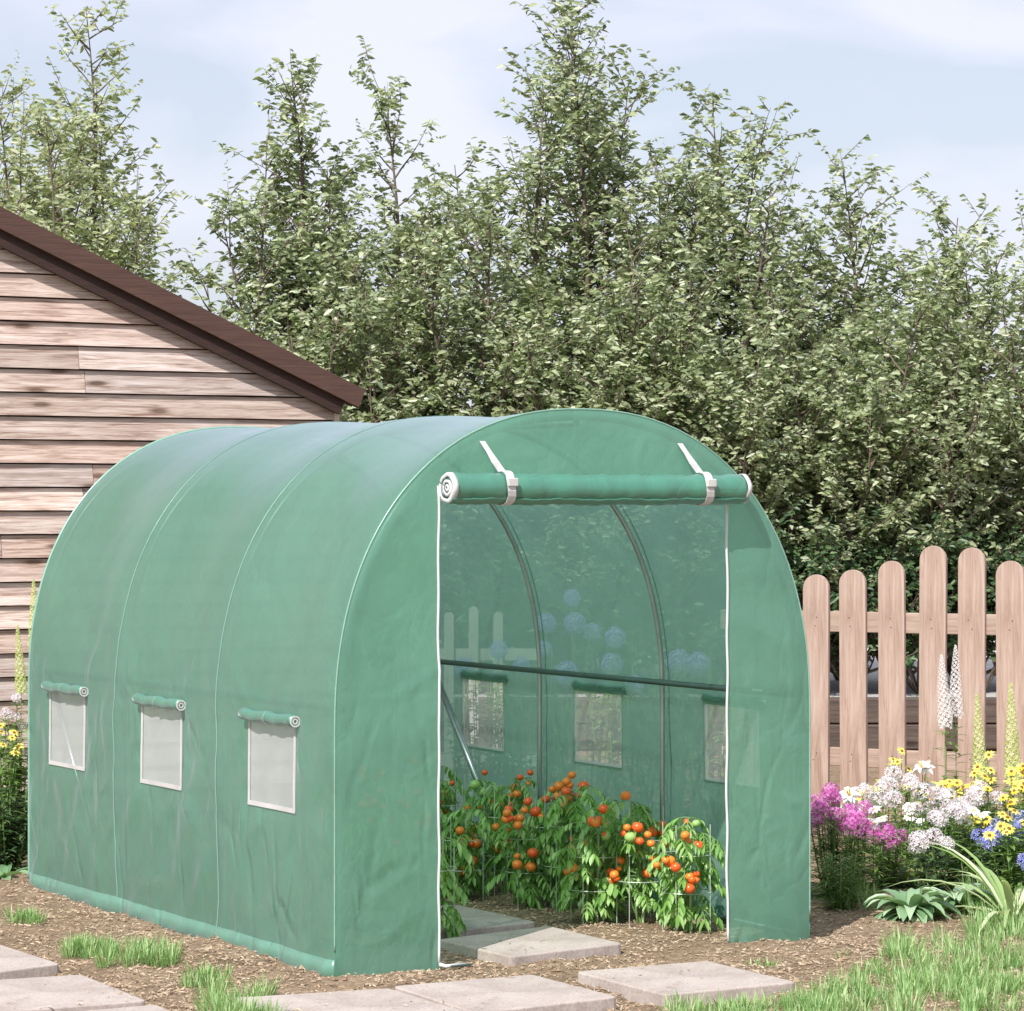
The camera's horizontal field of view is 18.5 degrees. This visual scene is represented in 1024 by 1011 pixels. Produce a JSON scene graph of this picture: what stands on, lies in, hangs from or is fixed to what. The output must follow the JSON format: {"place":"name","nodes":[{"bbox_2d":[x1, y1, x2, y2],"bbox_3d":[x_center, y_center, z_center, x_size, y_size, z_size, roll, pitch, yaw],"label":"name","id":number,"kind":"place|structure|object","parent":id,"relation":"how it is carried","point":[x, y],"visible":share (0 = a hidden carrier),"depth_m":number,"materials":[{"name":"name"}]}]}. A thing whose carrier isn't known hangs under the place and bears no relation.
{"place":"outdoors","nodes":[
{"label":"outdoors","id":0,"kind":"place"},
{"bbox_2d":[0,531,1023,1010],"bbox_3d":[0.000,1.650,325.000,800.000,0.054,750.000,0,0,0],"label":"ground","id":1,"kind":"structure","parent":0,"point":[356,981],"depth_m":11.69,"materials":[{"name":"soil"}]},
{"bbox_2d":[0,782,27,870],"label":"daisy plant","id":2,"kind":"object","parent":1,"relation":"on","point":[9,854],"visible":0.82,"depth_m":14.17,"materials":[{"name":"green plant"}]},
{"bbox_2d":[0,694,27,828],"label":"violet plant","id":3,"kind":"object","parent":1,"relation":"on","point":[8,712],"visible":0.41,"depth_m":15.29,"materials":[{"name":"green plant"}]},
{"bbox_2d":[0,723,27,850],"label":"daisy plant","id":4,"kind":"object","parent":1,"relation":"on","point":[11,774],"visible":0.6,"depth_m":14.80,"materials":[{"name":"yellow plant"}]},
{"bbox_2d":[0,864,27,879],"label":"hosta plant","id":5,"kind":"object","parent":1,"relation":"on","point":[5,872],"visible":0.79,"depth_m":13.84,"materials":[{"name":"green plant"}]},
{"bbox_2d":[5,625,27,850],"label":"spire plant","id":6,"kind":"object","parent":1,"relation":"on","point":[18,688],"visible":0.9,"depth_m":14.98,"materials":[{"name":"yellow plant"}]},
{"bbox_2d":[5,754,27,852],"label":"daisy plant","id":7,"kind":"object","parent":1,"relation":"on","point":[19,777],"visible":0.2,"depth_m":14.99,"materials":[{"name":"green plant"}]},
{"bbox_2d":[12,578,36,847],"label":"spire plant","id":8,"kind":"object","parent":1,"relation":"on","point":[33,598],"visible":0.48,"depth_m":14.99,"materials":[{"name":"yellow plant"}]},
{"bbox_2d":[0,945,58,979],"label":"paving slab","id":9,"kind":"structure","parent":1,"relation":"on","point":[15,964],"depth_m":11.04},
{"bbox_2d":[0,975,144,1010],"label":"paving slab","id":10,"kind":"structure","parent":1,"relation":"on","point":[63,993],"depth_m":10.34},
{"bbox_2d":[88,1005,168,1010],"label":"paving slab","id":11,"kind":"structure","parent":1,"relation":"on","point":[148,1008],"depth_m":10.06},
{"bbox_2d":[0,206,364,811],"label":"garden shed","id":12,"kind":"structure","parent":1,"relation":"on","point":[106,365],"depth_m":16.48,"materials":[{"name":"brown wood"}]},
{"bbox_2d":[237,988,461,1010],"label":"paving slab","id":13,"kind":"structure","parent":1,"relation":"on","point":[367,1000],"depth_m":10.22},
{"bbox_2d":[28,408,810,976],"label":"polytunnel","id":14,"kind":"structure","parent":1,"relation":"on","point":[278,676],"depth_m":11.99,"materials":[{"name":"green plastic"}]},
{"bbox_2d":[41,681,87,770],"bbox_3d":[-1.878,0.927,13.236,0.050,0.357,0.454,0,0,-29],"label":"window","id":15,"kind":"structure","parent":14,"relation":"in","point":[67,703],"depth_m":13.25,"materials":[{"name":"white plastic"}]},
{"bbox_2d":[132,693,185,790],"bbox_3d":[-1.396,0.927,12.322,0.049,0.357,0.453,0,0,-29],"label":"window","id":16,"kind":"structure","parent":14,"relation":"in","point":[161,718],"depth_m":12.35,"materials":[{"name":"white plastic"}]},
{"bbox_2d":[238,708,299,813],"bbox_3d":[-0.891,0.927,11.412,0.049,0.358,0.453,0,0,-29],"label":"window","id":17,"kind":"structure","parent":14,"relation":"in","point":[271,736],"depth_m":11.44,"materials":[{"name":"white plastic"}]},
{"bbox_2d":[460,671,507,750],"bbox_3d":[-0.114,0.927,14.206,0.050,0.357,0.454,0,0,-29],"label":"window","id":18,"kind":"structure","parent":14,"relation":"in","point":[482,701],"depth_m":14.20,"materials":[{"name":"plastic"}]},
{"bbox_2d":[572,681,626,767],"bbox_3d":[0.382,0.927,13.309,0.049,0.357,0.453,0,0,-29],"label":"window","id":19,"kind":"structure","parent":14,"relation":"in","point":[597,716],"depth_m":13.31,"materials":[{"name":"plastic"}]},
{"bbox_2d":[701,694,725,782],"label":"window","id":20,"kind":"structure","parent":14,"relation":"in","point":[714,715],"depth_m":12.51,"materials":[{"name":"plastic"}]},
{"bbox_2d":[440,766,470,875],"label":"tomato plant","id":21,"kind":"object","parent":1,"relation":"on","point":[447,795],"visible":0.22,"depth_m":13.81,"materials":[{"name":"green plant"}]},
{"bbox_2d":[440,836,474,937],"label":"tomato plant","id":22,"kind":"object","parent":1,"relation":"on","point":[447,884],"visible":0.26,"depth_m":11.85,"materials":[{"name":"green plant"}]},
{"bbox_2d":[440,809,493,900],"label":"tomato plant","id":23,"kind":"object","parent":1,"relation":"on","point":[462,834],"visible":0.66,"depth_m":13.12,"materials":[{"name":"green plant"}]},
{"bbox_2d":[440,905,534,938],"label":"paving slab","id":24,"kind":"structure","parent":1,"relation":"on","point":[476,921],"depth_m":12.15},
{"bbox_2d":[455,769,520,886],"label":"tomato plant","id":25,"kind":"object","parent":1,"relation":"on","point":[475,785],"visible":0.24,"depth_m":13.49,"materials":[{"name":"green plant"}]},
{"bbox_2d":[466,769,537,895],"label":"tomato plant","id":26,"kind":"object","parent":1,"relation":"on","point":[498,804],"visible":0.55,"depth_m":13.30,"materials":[{"name":"green plant"}]},
{"bbox_2d":[395,975,615,1010],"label":"paving slab","id":27,"kind":"structure","parent":1,"relation":"on","point":[527,993],"depth_m":10.34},
{"bbox_2d":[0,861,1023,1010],"bbox_3d":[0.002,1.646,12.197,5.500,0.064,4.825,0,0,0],"label":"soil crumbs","id":28,"kind":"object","parent":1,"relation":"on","point":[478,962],"visible":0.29,"depth_m":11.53,"materials":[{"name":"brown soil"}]},
{"bbox_2d":[484,796,572,909],"bbox_3d":[0.075,1.434,12.880,0.377,0.496,0.301,0,0,-29],"label":"tomato plant","id":29,"kind":"object","parent":1,"relation":"on","point":[528,855],"visible":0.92,"depth_m":12.82,"materials":[{"name":"green plant"}]},
{"bbox_2d":[440,926,620,965],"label":"paving slab","id":30,"kind":"structure","parent":1,"relation":"on","point":[561,943],"depth_m":11.54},
{"bbox_2d":[523,780,597,899],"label":"tomato plant","id":31,"kind":"object","parent":1,"relation":"on","point":[557,787],"visible":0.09,"depth_m":13.10,"materials":[{"name":"green plant"}]},
{"bbox_2d":[531,770,606,910],"bbox_3d":[0.238,1.374,12.819,0.272,0.581,0.314,0,0,31],"label":"tomato plant","id":32,"kind":"object","parent":1,"relation":"on","point":[570,807],"visible":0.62,"depth_m":12.79,"materials":[{"name":"green plant"}]},
{"bbox_2d":[546,817,626,924],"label":"tomato plant","id":33,"kind":"object","parent":1,"relation":"on","point":[579,867],"visible":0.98,"depth_m":12.36,"materials":[{"name":"green plant"}]},
{"bbox_2d":[575,799,654,914],"bbox_3d":[0.388,1.424,12.588,0.346,0.473,0.370,0,0,-29],"label":"tomato plant","id":34,"kind":"object","parent":1,"relation":"on","point":[588,813],"visible":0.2,"depth_m":12.57,"materials":[{"name":"green plant"}]},
{"bbox_2d":[576,790,673,925],"bbox_3d":[0.476,1.389,12.357,0.365,0.555,0.325,0,0,-29],"label":"tomato plant","id":35,"kind":"object","parent":1,"relation":"on","point":[632,839],"visible":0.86,"depth_m":12.32,"materials":[{"name":"green plant"}]},
{"bbox_2d":[645,816,725,932],"bbox_3d":[0.689,1.439,12.135,0.302,0.456,0.384,0,0,15],"label":"tomato plant","id":36,"kind":"object","parent":1,"relation":"on","point":[676,909],"visible":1,"depth_m":12.09,"materials":[{"name":"green plant"}]},
{"bbox_2d":[578,961,794,1006],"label":"paving slab","id":37,"kind":"structure","parent":1,"relation":"on","point":[652,984],"depth_m":10.65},
{"bbox_2d":[811,782,867,898],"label":"phlox plant","id":38,"kind":"object","parent":1,"relation":"on","point":[825,804],"visible":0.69,"depth_m":13.14,"materials":[{"name":"pink plant"}]},
{"bbox_2d":[811,851,874,911],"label":"phlox plant","id":39,"kind":"object","parent":1,"relation":"on","point":[833,887],"visible":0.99,"depth_m":12.76,"materials":[{"name":"green plant"}]},
{"bbox_2d":[837,786,863,868],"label":"lily plant","id":40,"kind":"object","parent":1,"relation":"on","point":[848,793],"visible":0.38,"depth_m":13.85,"materials":[{"name":"white plant"}]},
{"bbox_2d":[826,799,895,897],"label":"phlox plant","id":41,"kind":"object","parent":1,"relation":"on","point":[857,839],"visible":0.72,"depth_m":13.23,"materials":[{"name":"green plant"}]},
{"bbox_2d":[856,779,887,851],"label":"daisy plant","id":42,"kind":"object","parent":1,"relation":"on","point":[860,792],"visible":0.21,"depth_m":14.84,"materials":[{"name":"green plant"}]},
{"bbox_2d":[867,815,887,893],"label":"lily plant","id":43,"kind":"object","parent":1,"relation":"on","point":[875,822],"visible":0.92,"depth_m":13.27,"materials":[{"name":"green plant"}]},
{"bbox_2d":[857,764,924,864],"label":"phlox plant","id":44,"kind":"object","parent":1,"relation":"on","point":[878,795],"visible":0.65,"depth_m":14.27,"materials":[{"name":"white plant"}]},
{"bbox_2d":[863,827,919,889],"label":"phlox plant","id":45,"kind":"object","parent":1,"relation":"on","point":[895,863],"visible":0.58,"depth_m":13.47,"materials":[{"name":"green plant"}]},
{"bbox_2d":[881,747,912,853],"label":"daisy plant","id":46,"kind":"object","parent":1,"relation":"on","point":[898,761],"visible":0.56,"depth_m":14.82,"materials":[{"name":"green plant"}]},
{"bbox_2d":[869,802,925,877],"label":"lily plant","id":47,"kind":"object","parent":1,"relation":"on","point":[906,818],"visible":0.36,"depth_m":13.82,"materials":[{"name":"green plant"}]},
{"bbox_2d":[864,867,935,891],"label":"hosta plant","id":48,"kind":"object","parent":1,"relation":"on","point":[903,877],"visible":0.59,"depth_m":13.47,"materials":[{"name":"green plant"}]},
{"bbox_2d":[862,888,961,922],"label":"hosta plant","id":49,"kind":"object","parent":1,"relation":"on","point":[912,904],"visible":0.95,"depth_m":12.46,"materials":[{"name":"green plant"}]},
{"bbox_2d":[802,546,1023,825],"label":"picket fence","id":50,"kind":"object","parent":1,"relation":"on","point":[891,622],"visible":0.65,"depth_m":16.05,"materials":[{"name":"brown wood"}]},
{"bbox_2d":[830,697,996,749],"bbox_3d":[1.050,1.476,21.270,16.092,0.348,0.140,0,0,0],"label":"timber edging","id":51,"kind":"object","parent":1,"relation":"on","point":[912,723],"visible":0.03,"depth_m":21.20,"materials":[{"name":"brown wood"}]},
{"bbox_2d":[879,776,971,890],"bbox_3d":[1.780,1.409,13.500,0.380,0.504,0.387,0,0,15],"label":"phlox plant","id":52,"kind":"object","parent":1,"relation":"on","point":[955,807],"visible":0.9,"depth_m":13.45,"materials":[{"name":"white plant"}]},
{"bbox_2d":[913,760,938,871],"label":"lily plant","id":53,"kind":"object","parent":1,"relation":"on","point":[924,767],"visible":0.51,"depth_m":14.05,"materials":[{"name":"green plant"}]},
{"bbox_2d":[906,809,961,894],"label":"phlox plant","id":54,"kind":"object","parent":1,"relation":"on","point":[928,836],"visible":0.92,"depth_m":13.15,"materials":[{"name":"white plant"}]},
{"bbox_2d":[913,655,963,846],"bbox_3d":[2.111,1.188,15.221,0.431,0.943,0.413,0,0,13],"label":"spire plant","id":55,"kind":"object","parent":1,"relation":"on","point":[943,712],"visible":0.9,"depth_m":15.21,"materials":[{"name":"white plant"}]},
{"bbox_2d":[920,779,983,859],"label":"daisy plant","id":56,"kind":"object","parent":1,"relation":"on","point":[948,782],"visible":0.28,"depth_m":14.18,"materials":[{"name":"yellow plant"}]},
{"bbox_2d":[888,839,1023,936],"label":"grass clump","id":57,"kind":"object","parent":1,"relation":"on","point":[998,890],"visible":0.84,"depth_m":12.49,"materials":[{"name":"green plant"}]},
{"bbox_2d":[920,883,995,915],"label":"hosta plant","id":58,"kind":"object","parent":1,"relation":"on","point":[958,894],"visible":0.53,"depth_m":12.66,"materials":[{"name":"green plant"}]},
{"bbox_2d":[930,806,991,889],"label":"flowering plant","id":59,"kind":"object","parent":1,"relation":"on","point":[973,810],"visible":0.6,"depth_m":13.52,"materials":[{"name":"green plant"}]},
{"bbox_2d":[905,854,1017,886],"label":"hosta plant","id":60,"kind":"object","parent":1,"relation":"on","point":[959,867],"visible":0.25,"depth_m":13.46,"materials":[{"name":"green plant"}]},
{"bbox_2d":[927,645,995,831],"bbox_3d":[2.192,1.171,15.390,0.429,0.979,0.483,0,0,7],"label":"spire plant","id":61,"kind":"object","parent":1,"relation":"on","point":[954,707],"visible":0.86,"depth_m":15.39,"materials":[{"name":"white plant"}]},
{"bbox_2d":[948,815,992,867],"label":"daisy plant","id":62,"kind":"object","parent":1,"relation":"on","point":[986,822],"visible":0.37,"depth_m":13.65,"materials":[{"name":"green plant"}]},
{"bbox_2d":[967,693,987,825],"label":"spire plant","id":63,"kind":"object","parent":1,"relation":"on","point":[975,751],"visible":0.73,"depth_m":15.02,"materials":[{"name":"yellow plant"}]},
{"bbox_2d":[952,779,1007,858],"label":"plant","id":64,"kind":"object","parent":1,"relation":"on","point":[975,789],"visible":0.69,"depth_m":14.00,"materials":[{"name":"white plant"}]},
{"bbox_2d":[950,751,1015,858],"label":"daisy plant","id":65,"kind":"object","parent":1,"relation":"on","point":[977,767],"visible":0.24,"depth_m":14.40,"materials":[{"name":"yellow plant"}]},
{"bbox_2d":[966,767,1023,865],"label":"daisy plant","id":66,"kind":"object","parent":1,"relation":"on","point":[1003,798],"visible":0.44,"depth_m":13.98,"materials":[{"name":"yellow plant"}]},
{"bbox_2d":[968,816,1022,895],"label":"violet plant","id":67,"kind":"object","parent":1,"relation":"on","point":[982,841],"visible":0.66,"depth_m":13.10,"materials":[{"name":"green plant"}]},
{"bbox_2d":[975,806,1023,898],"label":"daisy plant","id":68,"kind":"object","parent":1,"relation":"on","point":[1012,873],"visible":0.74,"depth_m":12.95,"materials":[{"name":"yellow plant"}]},
{"bbox_2d":[985,810,1023,877],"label":"violet plant","id":69,"kind":"object","parent":1,"relation":"on","point":[1019,826],"visible":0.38,"depth_m":13.16,"materials":[{"name":"green plant"}]},
{"bbox_2d":[993,682,1020,846],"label":"spire plant","id":70,"kind":"object","parent":1,"relation":"on","point":[1012,741],"visible":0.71,"depth_m":15.03,"materials":[{"name":"yellow plant"}]},
{"bbox_2d":[1002,763,1023,825],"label":"daisy plant","id":71,"kind":"object","parent":1,"relation":"on","point":[1020,769],"visible":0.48,"depth_m":14.37,"materials":[{"name":"yellow plant"}]},
{"bbox_2d":[1017,853,1023,888],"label":"violet plant","id":72,"kind":"object","parent":1,"relation":"on","point":[1019,862],"visible":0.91,"depth_m":12.57,"materials":[{"name":"purple plant"}]},
{"bbox_2d":[0,850,1023,1010],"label":"grass","id":73,"kind":"structure","parent":0,"point":[912,981],"depth_m":10.79,"materials":[{"name":"green plant"}]},
{"bbox_2d":[0,0,1023,496],"label":"sky","id":74,"kind":"structure","parent":0,"point":[936,87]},
{"bbox_2d":[830,640,995,696],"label":"ground","id":75,"kind":"structure","parent":0,"point":[872,685],"depth_m":23.08,"materials":[{"name":"grey"}]},
{"bbox_2d":[0,50,106,229],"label":"tree","id":76,"kind":"object","parent":75,"relation":"on","point":[16,90],"visible":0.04,"depth_m":24.51,"materials":[{"name":"green plant"}]},
{"bbox_2d":[0,94,202,307],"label":"tree","id":77,"kind":"object","parent":75,"relation":"on","point":[70,202],"visible":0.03,"depth_m":22.58,"materials":[{"name":"green plant"}]},
{"bbox_2d":[0,0,208,292],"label":"tree","id":78,"kind":"object","parent":75,"relation":"on","point":[83,154],"visible":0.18,"depth_m":23.39,"materials":[{"name":"green plant"}]},
{"bbox_2d":[77,178,181,292],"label":"tree","id":79,"kind":"object","parent":75,"relation":"on","point":[123,231],"visible":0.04,"depth_m":22.48,"materials":[{"name":"green plant"}]},
{"bbox_2d":[168,49,398,409],"bbox_3d":[-1.593,-0.994,22.692,1.924,4.653,1.845,0,0,0],"label":"tree","id":80,"kind":"object","parent":75,"relation":"on","point":[276,254],"visible":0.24,"depth_m":22.75,"materials":[{"name":"green plant"}]},
{"bbox_2d":[216,229,475,422],"bbox_3d":[-1.192,-0.320,21.916,2.116,3.308,1.766,0,0,-24],"label":"tree","id":81,"kind":"object","parent":75,"relation":"on","point":[348,352],"visible":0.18,"depth_m":21.82,"materials":[{"name":"green plant"}]},
{"bbox_2d":[220,35,502,417],"bbox_3d":[-0.918,-1.087,23.338,2.028,4.841,2.145,0,0,41],"label":"tree","id":82,"kind":"object","parent":75,"relation":"on","point":[406,225],"visible":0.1,"depth_m":23.13,"materials":[{"name":"green plant"}]},
{"bbox_2d":[304,174,616,422],"bbox_3d":[-0.283,-0.530,22.425,2.158,3.738,1.886,0,0,24],"label":"tree","id":83,"kind":"object","parent":75,"relation":"on","point":[482,400],"visible":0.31,"depth_m":22.26,"materials":[{"name":"green plant"}]},
{"bbox_2d":[404,0,716,427],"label":"tree","id":84,"kind":"object","parent":75,"relation":"on","point":[583,131],"visible":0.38,"depth_m":23.18,"materials":[{"name":"green plant"}]},
{"bbox_2d":[432,195,807,500],"bbox_3d":[0.702,-0.430,22.024,2.441,3.531,2.335,0,0,-15],"label":"tree","id":85,"kind":"object","parent":75,"relation":"on","point":[617,384],"visible":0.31,"depth_m":21.92,"materials":[{"name":"green plant"}]},
{"bbox_2d":[577,78,873,520],"bbox_3d":[1.442,-0.956,23.621,2.660,4.586,2.002,0,0,0],"label":"tree","id":86,"kind":"object","parent":75,"relation":"on","point":[712,205],"visible":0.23,"depth_m":23.32,"materials":[{"name":"green plant"}]},
{"bbox_2d":[601,260,959,633],"bbox_3d":[1.888,-0.199,22.078,2.560,3.070,2.373,0,0,28],"label":"tree","id":87,"kind":"object","parent":75,"relation":"on","point":[753,450],"visible":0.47,"depth_m":21.78,"materials":[{"name":"green plant"}]},
{"bbox_2d":[769,496,838,608],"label":"tree","id":88,"kind":"object","parent":75,"relation":"on","point":[811,562],"visible":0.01,"depth_m":21.41,"materials":[{"name":"green plant"}]},
{"bbox_2d":[655,264,1023,679],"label":"tree","id":89,"kind":"object","parent":75,"relation":"on","point":[899,467],"visible":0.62,"depth_m":21.99,"materials":[{"name":"green plant"}]},
{"bbox_2d":[762,494,916,643],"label":"tree","id":90,"kind":"object","parent":75,"relation":"on","point":[796,563],"visible":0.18,"depth_m":21.65,"materials":[{"name":"green plant"}]},
{"bbox_2d":[689,128,998,680],"bbox_3d":[2.546,-0.772,23.788,2.452,4.216,2.561,0,0,23],"label":"tree","id":91,"kind":"object","parent":75,"relation":"on","point":[862,298],"visible":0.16,"depth_m":23.62,"materials":[{"name":"green plant"}]},
{"bbox_2d":[782,506,928,679],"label":"tree","id":92,"kind":"object","parent":75,"relation":"on","point":[871,640],"visible":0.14,"depth_m":21.84,"materials":[{"name":"green plant"}]},
{"bbox_2d":[822,183,1023,681],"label":"tree","id":93,"kind":"object","parent":75,"relation":"on","point":[953,270],"visible":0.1,"depth_m":23.29,"materials":[{"name":"green plant"}]},
{"bbox_2d":[835,511,1023,693],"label":"tree","id":94,"kind":"object","parent":75,"relation":"on","point":[912,643],"visible":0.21,"depth_m":21.77,"materials":[{"name":"green plant"}]},
{"bbox_2d":[860,188,1023,560],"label":"tree","id":95,"kind":"object","parent":75,"relation":"on","point":[1012,435],"visible":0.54,"depth_m":22.37,"materials":[{"name":"green plant"}]},
{"bbox_2d":[867,525,1023,688],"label":"tree","id":96,"kind":"object","parent":75,"relation":"on","point":[990,648],"visible":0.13,"depth_m":21.93,"materials":[{"name":"green plant"}]},
{"bbox_2d":[901,501,1023,657],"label":"tree","id":97,"kind":"object","parent":75,"relation":"on","point":[996,559],"visible":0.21,"depth_m":21.83,"materials":[{"name":"green plant"}]},
{"bbox_2d":[897,781,952,867],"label":"flowering plant","id":98,"kind":"object","parent":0,"point":[907,791],"visible":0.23,"depth_m":14.29,"materials":[{"name":"green plant"}]}
]}

